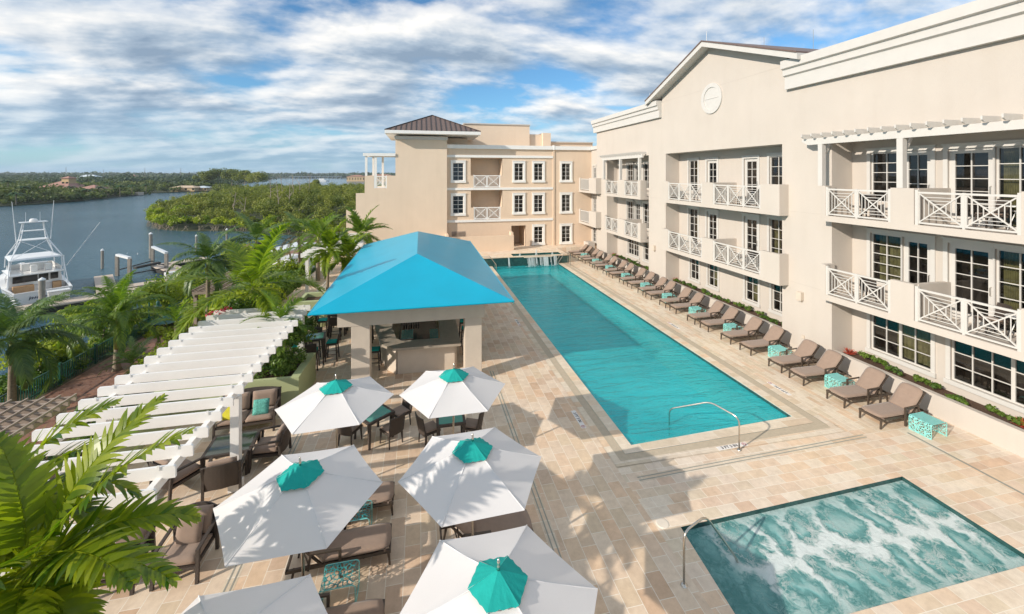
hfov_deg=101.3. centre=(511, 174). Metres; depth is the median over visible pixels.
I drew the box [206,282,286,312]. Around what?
shrub
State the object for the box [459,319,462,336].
bar stool
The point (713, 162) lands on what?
glazed door
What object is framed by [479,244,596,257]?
raised platform
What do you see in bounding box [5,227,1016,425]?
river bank
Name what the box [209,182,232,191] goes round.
tree
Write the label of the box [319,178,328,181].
boat
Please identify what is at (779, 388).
depth marker
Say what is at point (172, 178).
distant forest
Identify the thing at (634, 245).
window
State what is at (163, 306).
shrub
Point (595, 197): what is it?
glazed door
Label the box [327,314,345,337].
table
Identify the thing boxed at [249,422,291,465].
chair
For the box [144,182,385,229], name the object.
mangrove forest
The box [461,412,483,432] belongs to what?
dining chair
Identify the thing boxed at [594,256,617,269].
sun lounger
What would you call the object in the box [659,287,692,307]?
sun lounger
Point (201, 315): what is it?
shrub
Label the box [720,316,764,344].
sun lounger
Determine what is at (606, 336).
pool water
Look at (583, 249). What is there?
sun lounger
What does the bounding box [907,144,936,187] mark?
glazed door
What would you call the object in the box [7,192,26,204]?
palm tree
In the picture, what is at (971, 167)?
glazed door
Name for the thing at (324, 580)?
side table
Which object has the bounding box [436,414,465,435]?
dining table
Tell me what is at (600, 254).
sun lounger
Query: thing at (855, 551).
spa water
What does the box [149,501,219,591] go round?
lounge chair
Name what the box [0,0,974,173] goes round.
sky
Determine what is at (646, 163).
window
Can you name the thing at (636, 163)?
glazed door
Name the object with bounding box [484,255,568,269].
cascade wall
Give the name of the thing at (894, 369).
shrub
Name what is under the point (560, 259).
grab rail
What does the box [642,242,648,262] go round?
window
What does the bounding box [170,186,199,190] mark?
house
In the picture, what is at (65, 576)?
palm tree
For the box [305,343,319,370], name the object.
bar stool
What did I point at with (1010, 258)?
glazed door
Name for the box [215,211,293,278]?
palm tree
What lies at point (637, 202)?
glazed door
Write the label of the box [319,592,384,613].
sun lounger
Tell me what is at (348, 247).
palm tree
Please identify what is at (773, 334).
sun lounger
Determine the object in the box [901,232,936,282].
glazed door
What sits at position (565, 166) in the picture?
window
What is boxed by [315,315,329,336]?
bar stool
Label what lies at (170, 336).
shrub
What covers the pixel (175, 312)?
palm tree
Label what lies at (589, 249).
sun lounger
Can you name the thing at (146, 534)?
lounge chair
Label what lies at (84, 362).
ground cover
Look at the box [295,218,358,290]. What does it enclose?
palm tree
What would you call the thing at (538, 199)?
window
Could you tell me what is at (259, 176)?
tree
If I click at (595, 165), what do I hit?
glazed door
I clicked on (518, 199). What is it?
window
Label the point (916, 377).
shrub
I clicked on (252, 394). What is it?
wicker sofa
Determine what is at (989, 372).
window
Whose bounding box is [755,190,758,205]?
dining chair
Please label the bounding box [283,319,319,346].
shrub
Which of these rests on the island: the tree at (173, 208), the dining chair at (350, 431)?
the tree at (173, 208)
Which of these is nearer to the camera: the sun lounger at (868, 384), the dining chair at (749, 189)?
the sun lounger at (868, 384)
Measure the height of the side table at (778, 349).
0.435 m
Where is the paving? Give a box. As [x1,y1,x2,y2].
[968,454,1023,492]
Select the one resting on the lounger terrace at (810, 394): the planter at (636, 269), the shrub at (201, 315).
the planter at (636, 269)
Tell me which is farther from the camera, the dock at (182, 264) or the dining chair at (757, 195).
the dock at (182, 264)
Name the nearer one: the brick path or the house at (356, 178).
the brick path
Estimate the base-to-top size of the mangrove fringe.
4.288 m
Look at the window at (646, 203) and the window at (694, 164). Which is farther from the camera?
the window at (646, 203)
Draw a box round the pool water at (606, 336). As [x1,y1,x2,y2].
[496,264,770,442]
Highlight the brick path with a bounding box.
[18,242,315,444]
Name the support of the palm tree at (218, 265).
on the river bank
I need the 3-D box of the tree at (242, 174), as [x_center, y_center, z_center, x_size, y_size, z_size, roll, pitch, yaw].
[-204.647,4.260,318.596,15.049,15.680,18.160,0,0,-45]
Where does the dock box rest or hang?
on the dock at (79, 300)
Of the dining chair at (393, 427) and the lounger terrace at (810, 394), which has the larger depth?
the lounger terrace at (810, 394)
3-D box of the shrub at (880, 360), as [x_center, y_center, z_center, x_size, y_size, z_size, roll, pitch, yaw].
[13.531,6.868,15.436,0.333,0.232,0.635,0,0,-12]
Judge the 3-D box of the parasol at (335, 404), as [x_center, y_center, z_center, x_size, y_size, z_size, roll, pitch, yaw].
[-4.210,6.203,10.080,2.680,2.795,2.322,-1,-1,-13]
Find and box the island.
[153,185,348,235]
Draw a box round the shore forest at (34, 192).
[0,179,236,204]
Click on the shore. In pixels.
(40, 201)
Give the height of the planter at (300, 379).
1.000 m
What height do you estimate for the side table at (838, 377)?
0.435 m
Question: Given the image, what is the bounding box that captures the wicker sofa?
[212,386,281,439]
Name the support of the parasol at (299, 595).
on the pool terrace at (617, 551)
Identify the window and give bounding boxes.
[450,160,465,182]
[450,193,465,215]
[512,161,525,182]
[512,193,525,214]
[532,161,544,182]
[532,192,544,213]
[532,224,544,244]
[560,161,572,181]
[560,192,572,213]
[560,223,572,243]
[592,227,596,243]
[625,162,634,179]
[626,199,634,218]
[626,239,639,259]
[641,161,648,188]
[642,201,648,228]
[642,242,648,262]
[686,157,699,190]
[686,205,699,240]
[688,258,700,283]
[705,263,719,291]
[742,275,760,307]
[766,152,781,183]
[766,215,781,253]
[768,283,781,316]
[865,147,895,202]
[865,227,900,284]
[865,313,936,377]
[943,338,1023,413]
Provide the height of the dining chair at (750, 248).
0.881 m
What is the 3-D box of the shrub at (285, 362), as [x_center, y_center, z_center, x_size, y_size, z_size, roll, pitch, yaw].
[-8.173,6.437,14.305,2.073,0.903,1.584,0,0,-12]
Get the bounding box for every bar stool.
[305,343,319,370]
[309,327,322,356]
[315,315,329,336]
[324,331,340,362]
[329,317,341,339]
[372,346,381,369]
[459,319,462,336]
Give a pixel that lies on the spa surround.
(892, 451)
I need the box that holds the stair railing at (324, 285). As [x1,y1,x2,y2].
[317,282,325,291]
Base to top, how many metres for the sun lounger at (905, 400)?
0.981 m
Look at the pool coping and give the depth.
13.68 m
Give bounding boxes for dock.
[4,286,146,315]
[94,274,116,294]
[128,279,167,287]
[151,263,202,274]
[157,257,206,266]
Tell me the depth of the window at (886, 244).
15.76 m
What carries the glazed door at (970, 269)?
in the hotel building
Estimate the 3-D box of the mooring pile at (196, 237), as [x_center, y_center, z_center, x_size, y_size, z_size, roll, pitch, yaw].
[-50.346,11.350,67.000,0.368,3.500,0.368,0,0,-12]
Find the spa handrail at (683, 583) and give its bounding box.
[680,517,738,587]
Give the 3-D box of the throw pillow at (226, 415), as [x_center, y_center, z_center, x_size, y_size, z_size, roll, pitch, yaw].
[-8.323,6.970,12.314,0.420,0.402,0.237,0,0,-2]
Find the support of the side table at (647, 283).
on the lounger terrace at (810, 394)
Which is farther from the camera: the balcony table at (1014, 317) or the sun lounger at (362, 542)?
the balcony table at (1014, 317)
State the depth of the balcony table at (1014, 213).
11.63 m
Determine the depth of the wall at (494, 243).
37.69 m
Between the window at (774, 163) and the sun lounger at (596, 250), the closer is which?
the window at (774, 163)
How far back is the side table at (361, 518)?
8.91 m
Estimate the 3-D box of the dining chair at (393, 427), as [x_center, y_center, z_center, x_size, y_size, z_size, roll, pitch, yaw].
[-3.358,7.161,11.842,0.634,0.881,0.480,0,0,40]
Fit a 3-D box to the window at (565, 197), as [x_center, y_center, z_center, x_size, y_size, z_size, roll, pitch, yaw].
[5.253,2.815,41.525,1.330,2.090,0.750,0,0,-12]
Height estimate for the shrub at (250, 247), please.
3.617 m
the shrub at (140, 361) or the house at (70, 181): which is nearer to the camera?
the shrub at (140, 361)
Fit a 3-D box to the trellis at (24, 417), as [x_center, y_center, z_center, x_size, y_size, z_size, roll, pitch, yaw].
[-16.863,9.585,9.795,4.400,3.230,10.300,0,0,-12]
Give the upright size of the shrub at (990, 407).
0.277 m
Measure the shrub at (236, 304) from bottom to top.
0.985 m
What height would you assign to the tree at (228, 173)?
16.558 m
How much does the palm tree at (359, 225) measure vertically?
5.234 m
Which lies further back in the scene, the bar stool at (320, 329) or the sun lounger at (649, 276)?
the sun lounger at (649, 276)
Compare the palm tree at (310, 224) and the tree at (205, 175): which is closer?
the palm tree at (310, 224)
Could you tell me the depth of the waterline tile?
17.45 m
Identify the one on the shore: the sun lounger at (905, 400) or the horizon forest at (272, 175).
the horizon forest at (272, 175)
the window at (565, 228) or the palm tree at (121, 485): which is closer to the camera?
the palm tree at (121, 485)
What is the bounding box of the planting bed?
[42,380,167,479]
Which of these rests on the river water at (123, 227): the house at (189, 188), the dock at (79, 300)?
the dock at (79, 300)
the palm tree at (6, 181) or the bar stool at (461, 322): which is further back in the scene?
the palm tree at (6, 181)
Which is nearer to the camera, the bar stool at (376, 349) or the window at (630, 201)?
the bar stool at (376, 349)
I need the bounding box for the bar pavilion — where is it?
[307,231,514,378]
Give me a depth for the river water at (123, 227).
84.94 m
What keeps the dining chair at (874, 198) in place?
on the hotel building
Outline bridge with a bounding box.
[289,176,342,178]
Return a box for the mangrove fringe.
[145,193,341,232]
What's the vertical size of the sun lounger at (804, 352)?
0.981 m
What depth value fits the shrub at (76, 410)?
17.90 m
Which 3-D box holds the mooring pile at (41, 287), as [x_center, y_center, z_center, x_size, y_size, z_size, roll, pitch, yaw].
[-42.500,11.200,37.979,0.506,3.800,0.506,0,0,-12]
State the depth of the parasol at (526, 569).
5.41 m
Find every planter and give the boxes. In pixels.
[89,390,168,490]
[168,352,315,414]
[296,291,330,326]
[584,241,594,253]
[607,254,648,278]
[666,279,781,341]
[834,350,1023,457]
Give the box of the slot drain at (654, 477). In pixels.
[223,371,1023,591]
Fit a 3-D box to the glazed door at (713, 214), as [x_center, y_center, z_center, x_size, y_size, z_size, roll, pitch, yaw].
[12.066,3.350,24.795,0.715,2.600,1.200,0,0,-12]
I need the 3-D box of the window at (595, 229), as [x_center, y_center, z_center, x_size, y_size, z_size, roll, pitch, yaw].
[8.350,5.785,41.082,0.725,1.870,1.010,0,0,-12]
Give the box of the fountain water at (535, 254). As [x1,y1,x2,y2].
[512,253,558,255]
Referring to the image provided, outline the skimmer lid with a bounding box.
[656,518,668,528]
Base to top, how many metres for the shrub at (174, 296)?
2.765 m
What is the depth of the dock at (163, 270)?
53.57 m
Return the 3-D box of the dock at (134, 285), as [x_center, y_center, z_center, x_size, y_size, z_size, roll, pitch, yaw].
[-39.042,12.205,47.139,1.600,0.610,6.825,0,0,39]
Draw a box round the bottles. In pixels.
[403,322,418,329]
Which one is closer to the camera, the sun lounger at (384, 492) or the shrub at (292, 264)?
the sun lounger at (384, 492)
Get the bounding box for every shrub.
[0,335,82,370]
[45,302,102,336]
[67,305,132,337]
[74,394,134,423]
[127,272,183,311]
[129,341,168,382]
[132,301,166,325]
[139,279,192,305]
[142,325,173,338]
[153,300,204,326]
[158,323,197,345]
[161,260,218,287]
[180,294,213,315]
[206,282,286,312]
[220,241,253,262]
[221,298,257,309]
[235,268,292,299]
[245,346,306,378]
[274,257,309,276]
[278,269,308,290]
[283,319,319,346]
[305,313,319,331]
[744,305,752,310]
[769,318,778,324]
[858,350,874,358]
[870,356,887,365]
[884,365,902,375]
[913,374,931,385]
[930,382,942,389]
[944,393,968,405]
[984,403,1004,416]
[1005,414,1023,425]
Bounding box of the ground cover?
[0,254,315,460]
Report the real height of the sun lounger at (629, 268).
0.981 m
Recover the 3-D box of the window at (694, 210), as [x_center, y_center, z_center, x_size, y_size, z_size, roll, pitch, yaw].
[11.697,3.060,26.495,0.715,2.120,1.200,0,0,-12]
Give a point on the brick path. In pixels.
(87, 384)
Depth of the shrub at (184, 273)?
40.98 m
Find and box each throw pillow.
[174,515,203,545]
[222,407,229,419]
[252,398,269,415]
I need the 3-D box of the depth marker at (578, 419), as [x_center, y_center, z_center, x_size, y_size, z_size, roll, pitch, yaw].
[2.061,7.597,13.034,0.150,0.008,0.950,0,0,-12]
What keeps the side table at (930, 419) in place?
on the spa surround
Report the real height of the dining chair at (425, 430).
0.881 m
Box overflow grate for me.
[511,263,829,460]
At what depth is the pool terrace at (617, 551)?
9.61 m
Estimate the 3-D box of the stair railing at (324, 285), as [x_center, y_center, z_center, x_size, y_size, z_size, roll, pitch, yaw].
[-10.854,7.000,23.123,0.180,1.200,6.980,0,0,-12]
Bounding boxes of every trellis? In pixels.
[0,393,76,476]
[191,270,253,324]
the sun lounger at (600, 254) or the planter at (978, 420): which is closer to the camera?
the planter at (978, 420)
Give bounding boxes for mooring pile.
[38,277,45,303]
[100,249,103,268]
[149,232,152,257]
[195,234,197,248]
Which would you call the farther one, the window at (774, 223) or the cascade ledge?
the cascade ledge
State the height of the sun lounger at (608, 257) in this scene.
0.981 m
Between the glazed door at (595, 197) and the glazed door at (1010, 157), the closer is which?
the glazed door at (1010, 157)
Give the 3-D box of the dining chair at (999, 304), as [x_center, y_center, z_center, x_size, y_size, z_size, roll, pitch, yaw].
[14.001,4.211,12.207,0.634,0.881,0.480,0,0,18]
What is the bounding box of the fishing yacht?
[0,201,99,305]
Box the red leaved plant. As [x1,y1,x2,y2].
[845,348,856,354]
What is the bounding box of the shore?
[0,177,346,206]
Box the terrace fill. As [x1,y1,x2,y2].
[508,263,845,468]
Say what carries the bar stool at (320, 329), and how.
on the pool terrace at (617, 551)
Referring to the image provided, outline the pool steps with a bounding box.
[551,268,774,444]
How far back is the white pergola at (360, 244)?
27.91 m
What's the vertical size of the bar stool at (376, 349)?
1.082 m
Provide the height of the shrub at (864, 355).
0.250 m
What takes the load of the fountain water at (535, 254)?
in the fountain basin at (536, 253)
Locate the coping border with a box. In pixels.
[507,263,843,466]
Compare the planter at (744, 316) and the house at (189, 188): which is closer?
the planter at (744, 316)
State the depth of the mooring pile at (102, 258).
55.90 m
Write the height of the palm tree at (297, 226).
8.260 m
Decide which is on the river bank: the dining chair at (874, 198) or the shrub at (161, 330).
the shrub at (161, 330)
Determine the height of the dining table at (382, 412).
0.740 m
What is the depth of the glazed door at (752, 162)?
22.26 m
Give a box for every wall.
[445,231,513,251]
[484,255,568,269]
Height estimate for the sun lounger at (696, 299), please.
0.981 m
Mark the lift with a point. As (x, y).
(129, 262)
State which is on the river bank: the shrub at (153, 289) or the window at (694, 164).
the shrub at (153, 289)
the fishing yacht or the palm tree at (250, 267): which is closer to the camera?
the palm tree at (250, 267)
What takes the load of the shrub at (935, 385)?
in the planter at (978, 420)
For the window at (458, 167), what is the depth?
39.18 m
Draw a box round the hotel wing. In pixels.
[346,115,592,245]
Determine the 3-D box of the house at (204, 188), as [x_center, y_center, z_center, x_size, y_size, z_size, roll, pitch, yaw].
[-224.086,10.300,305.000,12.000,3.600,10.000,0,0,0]
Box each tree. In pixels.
[0,180,15,186]
[0,290,101,401]
[0,393,201,613]
[0,397,142,588]
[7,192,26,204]
[50,269,174,371]
[96,336,153,377]
[141,297,205,335]
[154,207,164,224]
[157,222,325,348]
[157,225,249,313]
[169,205,202,217]
[192,170,216,181]
[209,168,230,185]
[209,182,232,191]
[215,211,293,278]
[220,169,241,181]
[231,170,251,180]
[239,290,307,355]
[246,171,269,182]
[270,211,319,264]
[284,211,342,280]
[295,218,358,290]
[308,179,320,184]
[316,229,372,278]
[337,204,392,243]
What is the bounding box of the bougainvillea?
[205,306,231,316]
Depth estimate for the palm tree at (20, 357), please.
19.13 m
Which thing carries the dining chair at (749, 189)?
on the hotel building
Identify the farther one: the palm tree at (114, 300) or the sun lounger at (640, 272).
the sun lounger at (640, 272)
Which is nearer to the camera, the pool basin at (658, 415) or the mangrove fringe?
the pool basin at (658, 415)
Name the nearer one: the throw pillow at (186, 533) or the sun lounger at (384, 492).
the throw pillow at (186, 533)
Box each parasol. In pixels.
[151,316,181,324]
[181,574,327,613]
[213,445,382,604]
[275,374,393,447]
[398,427,540,535]
[399,364,504,433]
[400,525,597,613]
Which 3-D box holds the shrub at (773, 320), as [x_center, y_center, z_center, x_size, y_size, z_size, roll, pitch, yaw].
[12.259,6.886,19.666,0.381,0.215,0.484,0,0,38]
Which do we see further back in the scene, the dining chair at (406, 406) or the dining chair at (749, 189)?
the dining chair at (749, 189)
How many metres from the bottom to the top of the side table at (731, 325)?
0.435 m
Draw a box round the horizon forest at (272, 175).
[0,171,394,179]
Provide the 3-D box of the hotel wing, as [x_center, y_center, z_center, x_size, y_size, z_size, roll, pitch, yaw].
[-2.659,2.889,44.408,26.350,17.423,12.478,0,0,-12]
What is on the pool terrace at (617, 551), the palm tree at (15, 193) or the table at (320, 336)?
the table at (320, 336)
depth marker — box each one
[571,410,585,427]
[716,442,747,450]
[767,382,791,394]
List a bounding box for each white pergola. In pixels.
[0,305,310,575]
[300,233,371,292]
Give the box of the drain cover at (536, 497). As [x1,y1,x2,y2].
[220,371,867,592]
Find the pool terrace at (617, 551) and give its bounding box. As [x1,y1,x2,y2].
[69,256,713,613]
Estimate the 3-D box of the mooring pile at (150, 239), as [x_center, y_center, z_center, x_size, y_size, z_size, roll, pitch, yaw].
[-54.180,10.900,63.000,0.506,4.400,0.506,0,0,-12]
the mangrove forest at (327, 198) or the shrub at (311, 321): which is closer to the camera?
the shrub at (311, 321)
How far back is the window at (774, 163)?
20.70 m
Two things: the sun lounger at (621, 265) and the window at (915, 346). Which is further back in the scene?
the sun lounger at (621, 265)
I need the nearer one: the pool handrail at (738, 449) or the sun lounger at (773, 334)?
the pool handrail at (738, 449)
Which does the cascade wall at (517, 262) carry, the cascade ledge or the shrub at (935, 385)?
the cascade ledge
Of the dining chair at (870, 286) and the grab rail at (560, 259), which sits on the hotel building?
the dining chair at (870, 286)
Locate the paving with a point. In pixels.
(1008, 470)
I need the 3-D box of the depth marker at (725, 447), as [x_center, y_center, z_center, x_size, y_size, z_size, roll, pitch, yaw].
[6.151,7.597,11.732,0.950,0.008,0.150,0,0,-14]
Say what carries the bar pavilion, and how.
on the pool terrace at (617, 551)
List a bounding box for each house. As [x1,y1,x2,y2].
[39,176,111,194]
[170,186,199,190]
[199,186,213,190]
[347,174,392,181]
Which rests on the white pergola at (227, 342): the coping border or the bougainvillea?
the bougainvillea
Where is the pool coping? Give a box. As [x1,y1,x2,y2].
[489,263,812,453]
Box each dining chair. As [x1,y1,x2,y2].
[338,423,362,445]
[379,412,405,449]
[389,389,411,424]
[415,412,440,445]
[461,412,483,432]
[737,188,751,204]
[737,247,751,263]
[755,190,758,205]
[755,252,758,269]
[859,194,881,217]
[860,277,880,302]
[974,199,1011,229]
[974,302,1012,335]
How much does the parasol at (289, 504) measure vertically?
2.795 m
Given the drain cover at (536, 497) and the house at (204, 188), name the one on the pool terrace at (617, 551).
the drain cover at (536, 497)
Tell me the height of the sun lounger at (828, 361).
0.981 m
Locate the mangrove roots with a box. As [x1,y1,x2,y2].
[147,220,307,232]
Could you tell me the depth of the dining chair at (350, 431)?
11.64 m
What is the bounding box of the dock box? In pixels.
[47,288,70,299]
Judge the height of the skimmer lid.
0.012 m
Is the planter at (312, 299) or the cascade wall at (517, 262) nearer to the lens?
the planter at (312, 299)
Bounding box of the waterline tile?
[559,264,790,416]
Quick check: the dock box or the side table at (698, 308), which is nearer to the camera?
the side table at (698, 308)
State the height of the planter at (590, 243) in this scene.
1.100 m
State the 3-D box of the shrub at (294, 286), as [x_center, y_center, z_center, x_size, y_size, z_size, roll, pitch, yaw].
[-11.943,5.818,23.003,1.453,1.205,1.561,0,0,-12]
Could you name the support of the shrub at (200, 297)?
on the river bank
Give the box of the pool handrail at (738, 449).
[669,402,741,450]
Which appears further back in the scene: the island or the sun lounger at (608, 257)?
the island
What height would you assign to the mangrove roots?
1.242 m
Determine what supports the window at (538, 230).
in the hotel wing
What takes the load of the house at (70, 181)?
on the shore
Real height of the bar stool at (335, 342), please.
1.082 m
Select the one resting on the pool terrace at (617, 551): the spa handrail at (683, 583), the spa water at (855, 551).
the spa handrail at (683, 583)
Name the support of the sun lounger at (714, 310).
on the lounger terrace at (810, 394)
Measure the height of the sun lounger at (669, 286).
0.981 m
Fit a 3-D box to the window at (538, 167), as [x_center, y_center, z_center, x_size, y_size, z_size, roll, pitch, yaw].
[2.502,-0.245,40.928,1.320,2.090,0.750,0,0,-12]
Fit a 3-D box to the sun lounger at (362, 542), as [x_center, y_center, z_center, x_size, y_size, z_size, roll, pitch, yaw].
[-3.340,7.113,8.246,1.870,0.981,0.750,0,0,-14]
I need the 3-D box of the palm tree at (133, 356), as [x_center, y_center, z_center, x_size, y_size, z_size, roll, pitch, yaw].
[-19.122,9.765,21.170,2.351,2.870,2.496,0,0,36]
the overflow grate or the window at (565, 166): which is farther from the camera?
the window at (565, 166)
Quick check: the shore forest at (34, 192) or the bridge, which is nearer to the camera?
the shore forest at (34, 192)
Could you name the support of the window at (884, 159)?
in the hotel building
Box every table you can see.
[201,429,260,473]
[305,331,325,364]
[318,559,359,601]
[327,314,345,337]
[349,500,371,524]
[354,404,394,449]
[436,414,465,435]
[640,282,653,286]
[662,293,676,297]
[689,306,705,312]
[723,323,742,330]
[768,345,791,356]
[824,373,853,387]
[909,412,946,439]
[1004,313,1015,340]
[1006,205,1015,229]
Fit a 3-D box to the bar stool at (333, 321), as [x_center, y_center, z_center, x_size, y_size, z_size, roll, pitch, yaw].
[-8.142,7.061,19.365,0.506,1.082,0.563,0,0,-17]
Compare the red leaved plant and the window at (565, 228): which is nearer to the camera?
the red leaved plant
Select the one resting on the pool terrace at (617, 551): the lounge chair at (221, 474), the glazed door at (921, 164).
the lounge chair at (221, 474)
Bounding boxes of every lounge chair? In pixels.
[96,525,155,595]
[147,456,203,500]
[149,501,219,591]
[200,450,247,500]
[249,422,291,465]
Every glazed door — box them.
[592,164,596,177]
[592,195,596,210]
[633,162,637,179]
[633,200,640,218]
[704,157,718,182]
[704,208,718,238]
[741,155,760,204]
[741,213,760,265]
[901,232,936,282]
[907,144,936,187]
[941,141,993,226]
[941,237,1002,328]
[993,139,1023,228]
[993,243,1023,333]
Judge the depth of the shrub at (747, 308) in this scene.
21.49 m
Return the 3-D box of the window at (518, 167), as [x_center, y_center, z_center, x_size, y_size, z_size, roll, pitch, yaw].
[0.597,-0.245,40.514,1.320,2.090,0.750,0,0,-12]
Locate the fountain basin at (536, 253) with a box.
[511,252,560,255]
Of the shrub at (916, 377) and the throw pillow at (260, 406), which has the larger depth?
the shrub at (916, 377)
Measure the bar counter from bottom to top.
1.120 m
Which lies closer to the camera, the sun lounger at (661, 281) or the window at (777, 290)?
the window at (777, 290)
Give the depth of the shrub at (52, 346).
23.49 m
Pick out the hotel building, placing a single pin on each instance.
(916, 126)
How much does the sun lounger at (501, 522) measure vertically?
0.981 m
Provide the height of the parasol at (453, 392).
2.795 m
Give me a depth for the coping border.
12.70 m
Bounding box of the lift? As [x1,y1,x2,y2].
[115,246,168,279]
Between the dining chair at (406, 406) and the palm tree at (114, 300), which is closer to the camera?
the dining chair at (406, 406)
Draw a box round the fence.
[0,295,198,402]
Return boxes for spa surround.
[618,417,1023,613]
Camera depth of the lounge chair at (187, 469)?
10.00 m
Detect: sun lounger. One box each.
[285,523,391,578]
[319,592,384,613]
[348,481,394,524]
[439,509,533,539]
[569,244,588,253]
[572,246,592,256]
[578,248,599,259]
[582,250,604,262]
[589,254,613,267]
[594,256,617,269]
[603,260,627,274]
[609,263,634,278]
[619,268,646,284]
[627,271,655,288]
[637,277,667,294]
[645,280,676,299]
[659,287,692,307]
[669,292,706,313]
[687,300,724,324]
[699,306,741,331]
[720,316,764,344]
[739,325,787,355]
[768,339,819,372]
[788,349,845,385]
[826,366,888,408]
[859,382,927,429]
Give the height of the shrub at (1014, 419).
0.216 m
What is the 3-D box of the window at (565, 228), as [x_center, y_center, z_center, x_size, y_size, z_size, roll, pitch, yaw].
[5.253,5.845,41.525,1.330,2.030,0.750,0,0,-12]
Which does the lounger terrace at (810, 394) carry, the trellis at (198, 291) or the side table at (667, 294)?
the side table at (667, 294)
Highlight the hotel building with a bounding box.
[579,0,1023,417]
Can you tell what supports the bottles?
in the bar counter
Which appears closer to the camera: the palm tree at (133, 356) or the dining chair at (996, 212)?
the dining chair at (996, 212)
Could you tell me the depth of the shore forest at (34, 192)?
214.99 m
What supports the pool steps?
on the pool basin at (658, 415)
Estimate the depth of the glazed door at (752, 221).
22.26 m
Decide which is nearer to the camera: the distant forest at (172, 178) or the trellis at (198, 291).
the trellis at (198, 291)
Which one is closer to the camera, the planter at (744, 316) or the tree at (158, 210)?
the planter at (744, 316)
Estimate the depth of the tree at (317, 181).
228.77 m
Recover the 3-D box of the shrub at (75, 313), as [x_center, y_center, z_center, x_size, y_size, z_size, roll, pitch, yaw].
[-31.703,10.634,31.058,3.789,2.270,4.444,0,0,-12]
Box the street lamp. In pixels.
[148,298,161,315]
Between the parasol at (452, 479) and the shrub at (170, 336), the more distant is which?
the shrub at (170, 336)
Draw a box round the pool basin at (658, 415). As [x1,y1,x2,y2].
[497,265,790,453]
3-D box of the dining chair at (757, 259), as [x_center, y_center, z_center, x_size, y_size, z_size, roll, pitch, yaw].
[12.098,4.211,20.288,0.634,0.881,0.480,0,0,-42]
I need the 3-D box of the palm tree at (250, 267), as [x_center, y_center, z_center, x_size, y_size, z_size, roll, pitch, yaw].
[-10.411,6.487,16.660,5.618,9.425,5.444,0,0,-43]
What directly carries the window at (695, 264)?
in the hotel building
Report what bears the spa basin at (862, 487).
in the spa surround
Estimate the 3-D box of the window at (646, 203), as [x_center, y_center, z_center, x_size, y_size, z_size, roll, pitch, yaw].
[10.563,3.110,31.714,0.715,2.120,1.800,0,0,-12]
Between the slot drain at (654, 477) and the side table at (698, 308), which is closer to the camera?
the slot drain at (654, 477)
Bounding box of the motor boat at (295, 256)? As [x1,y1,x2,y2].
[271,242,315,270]
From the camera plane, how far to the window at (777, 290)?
20.56 m
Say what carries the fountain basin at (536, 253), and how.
in the raised platform
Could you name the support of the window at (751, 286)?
in the hotel building
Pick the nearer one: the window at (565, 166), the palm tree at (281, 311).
the palm tree at (281, 311)
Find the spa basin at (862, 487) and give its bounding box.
[681,477,1023,557]
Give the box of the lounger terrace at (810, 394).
[568,254,934,431]
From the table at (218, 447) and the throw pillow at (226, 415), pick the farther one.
the throw pillow at (226, 415)
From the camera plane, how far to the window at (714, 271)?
24.83 m
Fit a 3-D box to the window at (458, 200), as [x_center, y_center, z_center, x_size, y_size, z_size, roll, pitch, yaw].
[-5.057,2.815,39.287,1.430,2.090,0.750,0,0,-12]
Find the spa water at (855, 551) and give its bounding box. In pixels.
[683,481,1023,613]
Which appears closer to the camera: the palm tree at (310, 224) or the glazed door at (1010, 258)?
the glazed door at (1010, 258)
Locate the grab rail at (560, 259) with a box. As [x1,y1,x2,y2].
[556,254,570,271]
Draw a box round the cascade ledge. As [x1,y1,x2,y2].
[483,254,568,258]
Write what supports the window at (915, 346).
in the hotel building
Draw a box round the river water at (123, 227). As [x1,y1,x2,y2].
[0,178,385,378]
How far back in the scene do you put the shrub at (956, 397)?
12.85 m
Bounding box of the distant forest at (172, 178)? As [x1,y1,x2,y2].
[0,174,270,186]
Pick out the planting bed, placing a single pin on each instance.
(90, 423)
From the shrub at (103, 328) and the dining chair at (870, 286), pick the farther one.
the shrub at (103, 328)
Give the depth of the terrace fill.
11.61 m
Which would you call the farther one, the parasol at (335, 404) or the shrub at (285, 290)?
the shrub at (285, 290)
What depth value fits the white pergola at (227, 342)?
10.08 m
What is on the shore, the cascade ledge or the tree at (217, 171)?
the tree at (217, 171)
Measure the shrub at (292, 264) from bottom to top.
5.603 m
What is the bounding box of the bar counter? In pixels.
[375,319,460,373]

